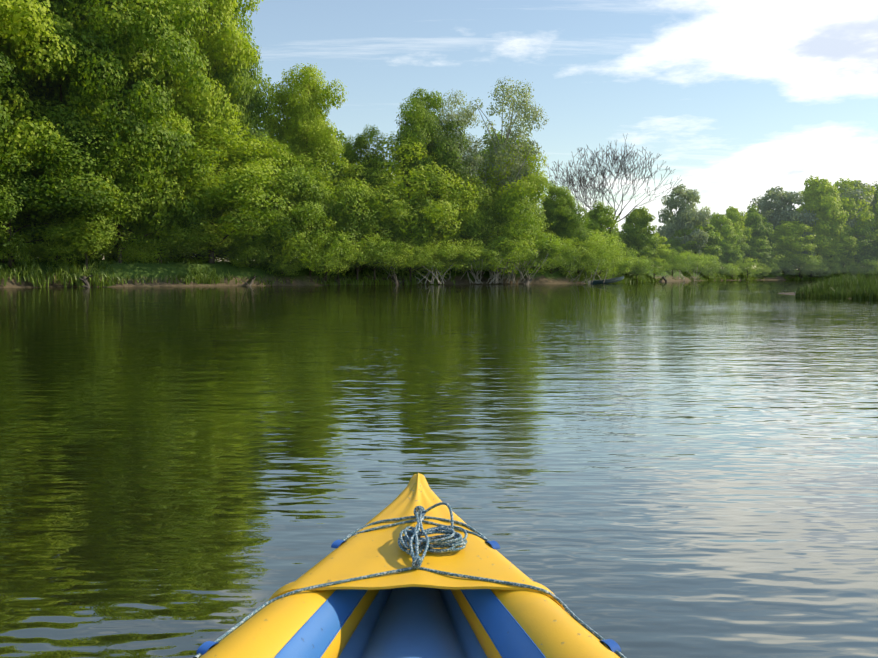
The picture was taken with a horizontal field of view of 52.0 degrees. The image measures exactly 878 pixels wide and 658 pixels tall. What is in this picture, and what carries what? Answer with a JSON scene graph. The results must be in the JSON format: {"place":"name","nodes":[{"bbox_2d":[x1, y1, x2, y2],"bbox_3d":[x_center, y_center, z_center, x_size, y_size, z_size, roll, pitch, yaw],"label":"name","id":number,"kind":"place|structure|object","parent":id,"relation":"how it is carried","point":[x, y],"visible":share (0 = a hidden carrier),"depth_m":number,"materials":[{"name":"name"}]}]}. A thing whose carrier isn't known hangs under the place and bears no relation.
{"place":"outdoors","nodes":[
{"label":"outdoors","id":0,"kind":"place"},
{"bbox_2d":[0,280,877,657],"bbox_3d":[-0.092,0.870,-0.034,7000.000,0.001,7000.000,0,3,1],"label":"water","id":1,"kind":"structure","parent":0,"point":[662,470],"depth_m":4.50,"materials":[{"name":"green liquid"}]},
{"bbox_2d":[193,473,625,657],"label":"inflatable kayak","id":2,"kind":"object","parent":1,"relation":"on","point":[417,567],"visible":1,"depth_m":1.75,"materials":[{"name":"yellow plastic"}]},
{"bbox_2d":[0,254,877,287],"bbox_3d":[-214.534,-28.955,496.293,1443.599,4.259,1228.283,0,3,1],"label":"bank ground","id":3,"kind":"structure","parent":0,"point":[153,270],"depth_m":78.50,"materials":[{"name":"green plant"}]},
{"bbox_2d":[0,0,30,137],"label":"tree","id":4,"kind":"object","parent":3,"relation":"on","point":[8,69],"visible":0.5,"depth_m":64.43,"materials":[{"name":"green plant"}]},
{"bbox_2d":[0,201,32,255],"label":"shrub","id":5,"kind":"object","parent":3,"relation":"on","point":[8,242],"visible":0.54,"depth_m":65.64,"materials":[{"name":"green plant"}]},
{"bbox_2d":[0,228,42,262],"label":"shrub","id":6,"kind":"object","parent":3,"relation":"on","point":[3,255],"visible":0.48,"depth_m":66.89,"materials":[{"name":"green plant"}]},
{"bbox_2d":[0,105,44,227],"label":"tree","id":7,"kind":"object","parent":3,"relation":"on","point":[22,173],"visible":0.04,"depth_m":66.48,"materials":[{"name":"green plant"}]},
{"bbox_2d":[0,128,80,266],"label":"tree","id":8,"kind":"object","parent":3,"relation":"on","point":[10,190],"visible":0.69,"depth_m":65.07,"materials":[{"name":"green plant"}]},
{"bbox_2d":[0,0,92,186],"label":"tree","id":9,"kind":"object","parent":3,"relation":"on","point":[26,61],"visible":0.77,"depth_m":65.35,"materials":[{"name":"green plant"}]},
{"bbox_2d":[20,222,83,266],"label":"shrub","id":10,"kind":"object","parent":3,"relation":"on","point":[50,253],"visible":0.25,"depth_m":68.64,"materials":[{"name":"green plant"}]},
{"bbox_2d":[16,215,113,258],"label":"shrub","id":11,"kind":"object","parent":3,"relation":"on","point":[62,234],"visible":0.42,"depth_m":67.90,"materials":[{"name":"green plant"}]},
{"bbox_2d":[3,98,128,262],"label":"tree","id":12,"kind":"object","parent":3,"relation":"on","point":[67,206],"visible":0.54,"depth_m":66.48,"materials":[{"name":"green plant"}]},
{"bbox_2d":[23,219,112,262],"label":"shrub","id":13,"kind":"object","parent":3,"relation":"on","point":[74,252],"visible":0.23,"depth_m":69.07,"materials":[{"name":"green plant"}]},
{"bbox_2d":[37,209,121,268],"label":"shrub","id":14,"kind":"object","parent":3,"relation":"on","point":[94,238],"visible":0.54,"depth_m":68.49,"materials":[{"name":"green plant"}]},
{"bbox_2d":[0,0,175,161],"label":"tree","id":15,"kind":"object","parent":3,"relation":"on","point":[67,28],"visible":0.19,"depth_m":68.17,"materials":[{"name":"green plant"}]},
{"bbox_2d":[81,225,147,261],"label":"shrub","id":16,"kind":"object","parent":3,"relation":"on","point":[122,239],"visible":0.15,"depth_m":71.63,"materials":[{"name":"green plant"}]},
{"bbox_2d":[45,0,214,225],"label":"tree","id":17,"kind":"object","parent":3,"relation":"on","point":[141,48],"visible":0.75,"depth_m":69.31,"materials":[{"name":"green plant"}]},
{"bbox_2d":[66,120,193,262],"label":"tree","id":18,"kind":"object","parent":3,"relation":"on","point":[127,199],"visible":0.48,"depth_m":69.70,"materials":[{"name":"green plant"}]},
{"bbox_2d":[114,233,162,263],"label":"shrub","id":19,"kind":"object","parent":3,"relation":"on","point":[125,253],"visible":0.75,"depth_m":72.49,"materials":[{"name":"green plant"}]},
{"bbox_2d":[121,209,194,259],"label":"shrub","id":20,"kind":"object","parent":3,"relation":"on","point":[155,240],"visible":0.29,"depth_m":73.66,"materials":[{"name":"green plant"}]},
{"bbox_2d":[87,101,232,262],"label":"tree","id":21,"kind":"object","parent":3,"relation":"on","point":[187,209],"visible":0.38,"depth_m":72.66,"materials":[{"name":"green plant"}]},
{"bbox_2d":[132,226,200,261],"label":"shrub","id":22,"kind":"object","parent":3,"relation":"on","point":[166,243],"visible":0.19,"depth_m":73.63,"materials":[{"name":"green plant"}]},
{"bbox_2d":[109,0,262,259],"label":"tree","id":23,"kind":"object","parent":3,"relation":"on","point":[195,108],"visible":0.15,"depth_m":76.93,"materials":[{"name":"green plant"}]},
{"bbox_2d":[153,220,224,257],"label":"shrub","id":24,"kind":"object","parent":3,"relation":"on","point":[193,240],"visible":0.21,"depth_m":74.75,"materials":[{"name":"green plant"}]},
{"bbox_2d":[144,213,240,261],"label":"shrub","id":25,"kind":"object","parent":3,"relation":"on","point":[198,255],"visible":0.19,"depth_m":77.01,"materials":[{"name":"green plant"}]},
{"bbox_2d":[180,216,243,257],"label":"shrub","id":26,"kind":"object","parent":3,"relation":"on","point":[218,235],"visible":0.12,"depth_m":78.06,"materials":[{"name":"green plant"}]},
{"bbox_2d":[155,114,291,262],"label":"tree","id":27,"kind":"object","parent":3,"relation":"on","point":[226,188],"visible":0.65,"depth_m":74.54,"materials":[{"name":"green plant"}]},
{"bbox_2d":[189,1,270,261],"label":"tree","id":28,"kind":"object","parent":3,"relation":"on","point":[245,79],"visible":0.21,"depth_m":82.80,"materials":[{"name":"green plant"}]},
{"bbox_2d":[185,23,289,260],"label":"tree","id":29,"kind":"object","parent":3,"relation":"on","point":[266,87],"depth_m":91.25,"materials":[{"name":"green plant"}]},
{"bbox_2d":[220,236,269,269],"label":"shrub","id":30,"kind":"object","parent":3,"relation":"on","point":[260,255],"visible":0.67,"depth_m":78.84,"materials":[{"name":"green plant"}]},
{"bbox_2d":[215,221,290,263],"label":"shrub","id":31,"kind":"object","parent":3,"relation":"on","point":[252,245],"visible":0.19,"depth_m":79.77,"materials":[{"name":"green plant"}]},
{"bbox_2d":[225,213,298,260],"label":"shrub","id":32,"kind":"object","parent":3,"relation":"on","point":[264,239],"visible":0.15,"depth_m":78.61,"materials":[{"name":"green plant"}]},
{"bbox_2d":[242,122,283,142],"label":"tree","id":33,"kind":"object","parent":3,"relation":"on","point":[261,130],"depth_m":110.01,"materials":[{"name":"green plant"}]},
{"bbox_2d":[210,131,336,257],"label":"tree","id":34,"kind":"object","parent":3,"relation":"on","point":[279,188],"visible":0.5,"depth_m":79.73,"materials":[{"name":"green plant"}]},
{"bbox_2d":[249,248,307,275],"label":"shrub","id":35,"kind":"object","parent":3,"relation":"on","point":[281,267],"visible":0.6,"depth_m":80.36,"materials":[{"name":"green plant"}]},
{"bbox_2d":[251,216,338,274],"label":"shrub","id":36,"kind":"object","parent":3,"relation":"on","point":[293,245],"visible":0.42,"depth_m":79.69,"materials":[{"name":"green plant"}]},
{"bbox_2d":[261,63,348,214],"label":"tree","id":37,"kind":"object","parent":3,"relation":"on","point":[298,100],"visible":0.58,"depth_m":84.96,"materials":[{"name":"green plant"}]},
{"bbox_2d":[269,217,359,276],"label":"shrub","id":38,"kind":"object","parent":3,"relation":"on","point":[315,257],"visible":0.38,"depth_m":80.68,"materials":[{"name":"green plant"}]},
{"bbox_2d":[292,226,362,280],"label":"shrub","id":39,"kind":"object","parent":3,"relation":"on","point":[321,247],"visible":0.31,"depth_m":82.08,"materials":[{"name":"green plant"}]},
{"bbox_2d":[273,139,382,244],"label":"tree","id":40,"kind":"object","parent":3,"relation":"on","point":[333,207],"visible":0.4,"depth_m":83.70,"materials":[{"name":"green plant"}]},
{"bbox_2d":[332,125,389,220],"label":"tree","id":41,"kind":"object","parent":3,"relation":"on","point":[361,142],"visible":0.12,"depth_m":89.75,"materials":[{"name":"green plant"}]},
{"bbox_2d":[321,226,400,282],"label":"shrub","id":42,"kind":"object","parent":3,"relation":"on","point":[364,256],"visible":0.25,"depth_m":84.64,"materials":[{"name":"green plant"}]},
{"bbox_2d":[328,156,415,248],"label":"tree","id":43,"kind":"object","parent":3,"relation":"on","point":[391,210],"visible":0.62,"depth_m":86.42,"materials":[{"name":"green plant"}]},
{"bbox_2d":[79,274,667,287],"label":"fallen logs","id":44,"kind":"object","parent":3,"relation":"on","point":[87,285],"visible":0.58,"depth_m":77.44,"materials":[{"name":"brown wood"}]},
{"bbox_2d":[335,231,414,278],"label":"shrub","id":45,"kind":"object","parent":3,"relation":"on","point":[380,257],"visible":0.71,"depth_m":84.92,"materials":[{"name":"green plant"}]},
{"bbox_2d":[369,233,426,278],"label":"shrub","id":46,"kind":"object","parent":3,"relation":"on","point":[399,267],"visible":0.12,"depth_m":88.03,"materials":[{"name":"green plant"}]},
{"bbox_2d":[389,236,447,281],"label":"shrub","id":47,"kind":"object","parent":3,"relation":"on","point":[416,258],"visible":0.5,"depth_m":87.94,"materials":[{"name":"green plant"}]},
{"bbox_2d":[386,190,450,257],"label":"tree","id":48,"kind":"object","parent":3,"relation":"on","point":[422,220],"visible":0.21,"depth_m":88.59,"materials":[{"name":"green plant"}]},
{"bbox_2d":[361,131,477,241],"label":"tree","id":49,"kind":"object","parent":3,"relation":"on","point":[444,214],"visible":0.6,"depth_m":88.64,"materials":[{"name":"green plant"}]},
{"bbox_2d":[396,237,462,276],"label":"shrub","id":50,"kind":"object","parent":3,"relation":"on","point":[444,255],"visible":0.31,"depth_m":89.48,"materials":[{"name":"green plant"}]},
{"bbox_2d":[388,88,474,244],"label":"tree","id":51,"kind":"object","parent":3,"relation":"on","point":[423,126],"visible":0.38,"depth_m":91.33,"materials":[{"name":"green plant"}]},
{"bbox_2d":[416,234,485,280],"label":"shrub","id":52,"kind":"object","parent":3,"relation":"on","point":[471,255],"visible":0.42,"depth_m":90.45,"materials":[{"name":"green plant"}]},
{"bbox_2d":[428,88,492,260],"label":"tree","id":53,"kind":"object","parent":3,"relation":"on","point":[469,150],"visible":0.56,"depth_m":93.51,"materials":[{"name":"green plant"}]},
{"bbox_2d":[446,241,491,273],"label":"shrub","id":54,"kind":"object","parent":3,"relation":"on","point":[481,258],"visible":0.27,"depth_m":91.50,"materials":[{"name":"green plant"}]},
{"bbox_2d":[427,158,511,245],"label":"tree","id":55,"kind":"object","parent":3,"relation":"on","point":[472,221],"visible":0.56,"depth_m":93.20,"materials":[{"name":"green plant"}]},
{"bbox_2d":[460,242,503,280],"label":"shrub","id":56,"kind":"object","parent":3,"relation":"on","point":[482,265],"visible":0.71,"depth_m":91.41,"materials":[{"name":"green plant"}]},
{"bbox_2d":[455,222,538,276],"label":"shrub","id":57,"kind":"object","parent":3,"relation":"on","point":[517,249],"visible":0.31,"depth_m":92.28,"materials":[{"name":"green plant"}]},
{"bbox_2d":[468,76,549,236],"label":"tree","id":58,"kind":"object","parent":3,"relation":"on","point":[525,110],"visible":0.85,"depth_m":96.35,"materials":[{"name":"green plant"}]},
{"bbox_2d":[477,129,540,215],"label":"tree","id":59,"kind":"object","parent":3,"relation":"on","point":[485,135],"visible":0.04,"depth_m":111.65,"materials":[{"name":"green plant"}]},
{"bbox_2d":[477,135,551,261],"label":"tree","id":60,"kind":"object","parent":3,"relation":"on","point":[514,203],"visible":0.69,"depth_m":94.49,"materials":[{"name":"green plant"}]},
{"bbox_2d":[464,226,564,279],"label":"shrub","id":61,"kind":"object","parent":3,"relation":"on","point":[555,246],"visible":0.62,"depth_m":93.89,"materials":[{"name":"green plant"}]},
{"bbox_2d":[477,211,553,262],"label":"hedge shrub","id":62,"kind":"object","parent":3,"relation":"on","point":[536,236],"visible":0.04,"depth_m":96.46,"materials":[{"name":"green plant"}]},
{"bbox_2d":[379,248,699,283],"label":"roots","id":63,"kind":"object","parent":3,"relation":"on","point":[496,276],"visible":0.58,"depth_m":93.30,"materials":[{"name":"brown plant"}]},
{"bbox_2d":[529,229,582,273],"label":"shrub","id":64,"kind":"object","parent":3,"relation":"on","point":[565,256],"visible":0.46,"depth_m":98.30,"materials":[{"name":"green plant"}]},
{"bbox_2d":[535,180,577,238],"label":"tree","id":65,"kind":"object","parent":3,"relation":"on","point":[554,189],"visible":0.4,"depth_m":103.42,"materials":[{"name":"green plant"}]},
{"bbox_2d":[541,194,591,248],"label":"tree","id":66,"kind":"object","parent":3,"relation":"on","point":[573,229],"visible":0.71,"depth_m":102.39,"materials":[{"name":"green plant"}]},
{"bbox_2d":[545,236,597,275],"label":"shrub","id":67,"kind":"object","parent":3,"relation":"on","point":[585,252],"visible":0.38,"depth_m":100.33,"materials":[{"name":"green plant"}]},
{"bbox_2d":[565,230,637,273],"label":"shrub","id":68,"kind":"object","parent":3,"relation":"on","point":[593,262],"visible":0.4,"depth_m":101.62,"materials":[{"name":"green plant"}]},
{"bbox_2d":[582,201,625,251],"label":"tree","id":69,"kind":"object","parent":3,"relation":"on","point":[598,221],"visible":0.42,"depth_m":116.23,"materials":[{"name":"green plant"}]},
{"bbox_2d":[584,229,624,278],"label":"shrub","id":70,"kind":"object","parent":3,"relation":"on","point":[608,271],"visible":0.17,"depth_m":106.68,"materials":[{"name":"green plant"}]},
{"bbox_2d":[588,276,623,283],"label":"rowboat","id":71,"kind":"object","parent":3,"relation":"on","point":[612,280],"visible":0.88,"depth_m":101.92,"materials":[{"name":"teal paint"}]},
{"bbox_2d":[544,135,681,230],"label":"bare dead tree","id":72,"kind":"object","parent":3,"relation":"on","point":[577,184],"visible":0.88,"depth_m":131.30,"materials":[{"name":"wood"}]},
{"bbox_2d":[600,256,633,276],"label":"shrub","id":73,"kind":"object","parent":3,"relation":"on","point":[623,265],"visible":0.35,"depth_m":113.02,"materials":[{"name":"green plant"}]},
{"bbox_2d":[615,247,648,277],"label":"shrub","id":74,"kind":"object","parent":3,"relation":"on","point":[626,253],"visible":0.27,"depth_m":117.03,"materials":[{"name":"green plant"}]},
{"bbox_2d":[616,206,659,262],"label":"tree","id":75,"kind":"object","parent":3,"relation":"on","point":[637,228],"visible":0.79,"depth_m":135.00,"materials":[{"name":"green plant"}]},
{"bbox_2d":[624,255,658,281],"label":"shrub","id":76,"kind":"object","parent":3,"relation":"on","point":[643,272],"visible":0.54,"depth_m":117.91,"materials":[{"name":"green plant"}]},
{"bbox_2d":[639,233,671,265],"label":"tree","id":77,"kind":"object","parent":3,"relation":"on","point":[659,249],"visible":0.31,"depth_m":141.21,"materials":[{"name":"green plant"}]},
{"bbox_2d":[640,257,671,277],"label":"shrub","id":78,"kind":"object","parent":3,"relation":"on","point":[659,268],"visible":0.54,"depth_m":128.92,"materials":[{"name":"green plant"}]},
{"bbox_2d":[653,248,691,275],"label":"shrub","id":79,"kind":"object","parent":3,"relation":"on","point":[673,262],"visible":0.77,"depth_m":142.83,"materials":[{"name":"green plant"}]},
{"bbox_2d":[663,238,689,259],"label":"tree","id":80,"kind":"object","parent":3,"relation":"on","point":[673,243],"visible":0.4,"depth_m":164.03,"materials":[{"name":"green plant"}]},
{"bbox_2d":[656,184,711,255],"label":"tree","id":81,"kind":"object","parent":3,"relation":"on","point":[687,217],"visible":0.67,"depth_m":165.90,"materials":[{"name":"green plant"}]},
{"bbox_2d":[673,250,715,272],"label":"shrub","id":82,"kind":"object","parent":3,"relation":"on","point":[695,261],"visible":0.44,"depth_m":153.61,"materials":[{"name":"green plant"}]},
{"bbox_2d":[671,223,723,259],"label":"tree","id":83,"kind":"object","parent":3,"relation":"on","point":[710,248],"visible":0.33,"depth_m":166.68,"materials":[{"name":"green plant"}]},
{"bbox_2d":[698,254,720,278],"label":"shrub","id":84,"kind":"object","parent":3,"relation":"on","point":[716,268],"visible":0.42,"depth_m":163.17,"materials":[{"name":"green plant"}]},
{"bbox_2d":[707,212,738,260],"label":"tree","id":85,"kind":"object","parent":3,"relation":"on","point":[722,225],"visible":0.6,"depth_m":182.72,"materials":[{"name":"green plant"}]},
{"bbox_2d":[715,240,741,265],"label":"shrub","id":86,"kind":"object","parent":3,"relation":"on","point":[732,257],"visible":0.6,"depth_m":180.65,"materials":[{"name":"green plant"}]},
{"bbox_2d":[726,206,751,256],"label":"tree","id":87,"kind":"object","parent":3,"relation":"on","point":[736,216],"visible":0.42,"depth_m":187.58,"materials":[{"name":"green plant"}]},
{"bbox_2d":[735,257,766,277],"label":"shrub","id":88,"kind":"object","parent":3,"relation":"on","point":[741,265],"visible":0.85,"depth_m":182.46,"materials":[{"name":"green plant"}]},
{"bbox_2d":[741,235,771,266],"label":"tree","id":89,"kind":"object","parent":3,"relation":"on","point":[754,252],"visible":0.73,"depth_m":189.74,"materials":[{"name":"green plant"}]},
{"bbox_2d":[740,204,775,268],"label":"tree","id":90,"kind":"object","parent":3,"relation":"on","point":[759,223],"visible":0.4,"depth_m":191.74,"materials":[{"name":"green plant"}]},
{"bbox_2d":[758,258,783,275],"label":"shrub","id":91,"kind":"object","parent":3,"relation":"on","point":[772,264],"visible":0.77,"depth_m":190.54,"materials":[{"name":"green plant"}]},
{"bbox_2d":[750,186,817,255],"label":"tree","id":92,"kind":"object","parent":3,"relation":"on","point":[780,200],"visible":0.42,"depth_m":198.62,"materials":[{"name":"green plant"}]},
{"bbox_2d":[777,258,796,275],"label":"shrub","id":93,"kind":"object","parent":3,"relation":"on","point":[786,266],"visible":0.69,"depth_m":193.67,"materials":[{"name":"green plant"}]},
{"bbox_2d":[768,219,817,265],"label":"tree","id":94,"kind":"object","parent":3,"relation":"on","point":[791,243],"visible":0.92,"depth_m":193.67,"materials":[{"name":"green plant"}]},
{"bbox_2d":[788,252,822,277],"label":"shrub","id":95,"kind":"object","parent":3,"relation":"on","point":[812,262],"visible":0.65,"depth_m":193.95,"materials":[{"name":"green plant"}]},
{"bbox_2d":[797,182,842,258],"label":"tree","id":96,"kind":"object","parent":3,"relation":"on","point":[818,217],"visible":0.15,"depth_m":199.79,"materials":[{"name":"green plant"}]},
{"bbox_2d":[807,258,832,276],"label":"shrub","id":97,"kind":"object","parent":3,"relation":"on","point":[824,265],"visible":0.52,"depth_m":197.32,"materials":[{"name":"green plant"}]},
{"bbox_2d":[797,176,848,259],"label":"tree","id":98,"kind":"object","parent":3,"relation":"on","point":[814,189],"visible":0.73,"depth_m":197.98,"materials":[{"name":"green plant"}]},
{"bbox_2d":[810,224,861,264],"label":"tree","id":99,"kind":"object","parent":3,"relation":"on","point":[837,246],"visible":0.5,"depth_m":198.44,"materials":[{"name":"green plant"}]},
{"bbox_2d":[835,178,877,253],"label":"tree","id":100,"kind":"object","parent":3,"relation":"on","point":[866,217],"visible":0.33,"depth_m":200.96,"materials":[{"name":"green plant"}]},
{"bbox_2d":[837,222,877,263],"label":"tree","id":101,"kind":"object","parent":3,"relation":"on","point":[867,255],"visible":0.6,"depth_m":200.28,"materials":[{"name":"green plant"}]},
{"bbox_2d":[839,180,875,244],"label":"tree","id":102,"kind":"object","parent":3,"relation":"on","point":[860,189],"visible":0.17,"depth_m":201.60,"materials":[{"name":"green plant"}]},
{"bbox_2d":[856,256,877,276],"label":"shrub","id":103,"kind":"object","parent":3,"relation":"on","point":[869,266],"visible":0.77,"depth_m":199.88,"materials":[{"name":"green plant"}]},
{"bbox_2d":[102,0,877,269],"label":"sky","id":104,"kind":"structure","parent":0,"point":[740,99],"materials":[{"name":"blue"}]},
{"bbox_2d":[778,292,850,298],"bbox_3d":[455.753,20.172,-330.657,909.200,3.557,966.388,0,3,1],"label":"bank ground","id":105,"kind":"structure","parent":0,"point":[791,293],"depth_m":42.93,"materials":[{"name":"soil"}]},
{"bbox_2d":[794,262,877,299],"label":"reed bed","id":106,"kind":"object","parent":105,"relation":"on","point":[862,287],"visible":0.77,"depth_m":36.39,"materials":[{"name":"green plant"}]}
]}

